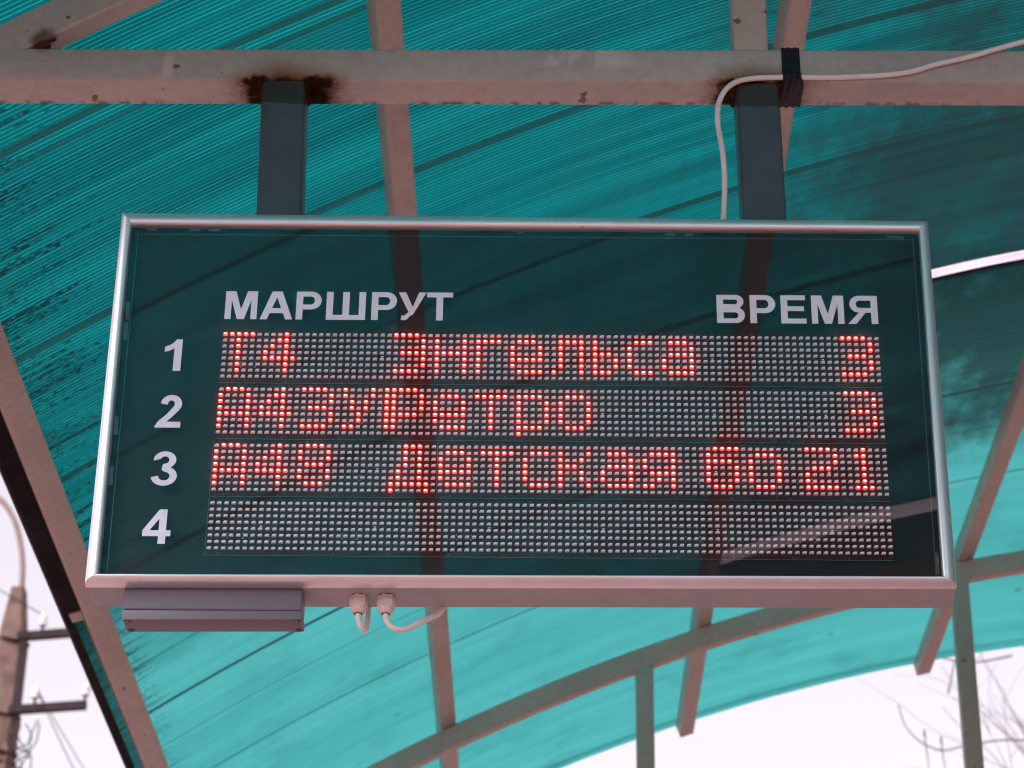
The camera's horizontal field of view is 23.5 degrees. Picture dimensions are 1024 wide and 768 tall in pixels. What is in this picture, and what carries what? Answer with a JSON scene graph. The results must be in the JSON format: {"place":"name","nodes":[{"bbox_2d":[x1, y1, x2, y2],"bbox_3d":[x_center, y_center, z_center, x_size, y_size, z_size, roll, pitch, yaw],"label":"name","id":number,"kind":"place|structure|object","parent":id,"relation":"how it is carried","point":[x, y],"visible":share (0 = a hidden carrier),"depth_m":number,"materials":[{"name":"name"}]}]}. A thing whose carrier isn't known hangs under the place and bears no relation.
{"place":"outdoors","nodes":[
{"label":"outdoors","id":0,"kind":"place"},
{"bbox_2d":[0,474,1023,767],"label":"sky","id":1,"kind":"structure","parent":0,"point":[847,722],"materials":[{"name":"white"}]},
{"label":"ground","id":2,"kind":"structure","parent":0,"visible":0},
{"bbox_2d":[0,496,89,767],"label":"utility pole","id":3,"kind":"object","parent":2,"relation":"on","point":[16,635],"visible":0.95,"depth_m":21.44,"materials":[{"name":"concrete"}]},
{"bbox_2d":[0,590,40,613],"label":"overhead wire","id":4,"kind":"object","parent":3,"relation":"attached to","point":[20,602],"visible":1,"depth_m":21.58,"materials":[{"name":"brown paint"}]},
{"bbox_2d":[38,693,73,767],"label":"overhead wire","id":5,"kind":"object","parent":3,"relation":"attached to","point":[55,731],"visible":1,"depth_m":21.02,"materials":[{"name":"brown paint"}]},
{"bbox_2d":[40,694,83,767],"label":"overhead wire","id":6,"kind":"object","parent":3,"relation":"attached to","point":[63,734],"visible":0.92,"depth_m":23.20,"materials":[{"name":"brown paint"}]},
{"bbox_2d":[0,0,1023,767],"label":"bus shelter","id":7,"kind":"object","parent":2,"relation":"on","point":[112,112],"visible":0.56,"depth_m":5.27,"materials":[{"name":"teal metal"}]},
{"bbox_2d":[85,80,956,615],"bbox_3d":[0.017,-0.073,3.626,1.212,0.893,0.095,0,-29,1],"label":"display board","id":8,"kind":"object","parent":7,"relation":"hanging from","point":[361,414],"visible":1,"depth_m":3.53,"materials":[{"name":"metal"}]},
{"bbox_2d":[122,588,304,631],"bbox_3d":[-0.414,0.316,3.419,0.249,0.052,0.044,0,-29,1],"label":"junction box","id":9,"kind":"object","parent":8,"relation":"attached to","point":[203,610],"visible":1,"depth_m":3.40,"materials":[{"name":"grey plastic"}]},
{"bbox_2d":[355,607,370,632],"bbox_3d":[-0.206,0.298,3.456,0.014,0.119,0.052,-6,-29,13],"label":"cable","id":10,"kind":"object","parent":8,"relation":"attached to","point":[363,628],"visible":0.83,"depth_m":3.42,"materials":[{"name":"white plastic"}]},
{"bbox_2d":[383,607,445,632],"bbox_3d":[-0.132,0.298,3.451,0.100,0.122,0.020,15,-32,-24],"label":"cable","id":11,"kind":"object","parent":8,"relation":"attached to","point":[439,612],"visible":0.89,"depth_m":3.42,"materials":[{"name":"white plastic"}]},
{"bbox_2d":[715,39,1023,218],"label":"cable","id":12,"kind":"object","parent":7,"relation":"attached to","point":[727,88],"visible":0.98,"depth_m":3.81,"materials":[{"name":"white plastic"}]},
{"bbox_2d":[780,47,803,107],"bbox_3d":[0.438,-0.483,3.861,0.033,0.068,0.080,0,-29,1],"label":"tape wrap","id":13,"kind":"object","parent":12,"relation":"attached to","point":[792,88],"visible":0.97,"depth_m":3.84,"materials":[{"name":"black plastic"}]},
{"bbox_2d":[857,652,1023,767],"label":"bare tree","id":14,"kind":"object","parent":2,"relation":"on","point":[993,740],"visible":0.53,"depth_m":16.13,"materials":[{"name":"brown plant"}]}
]}

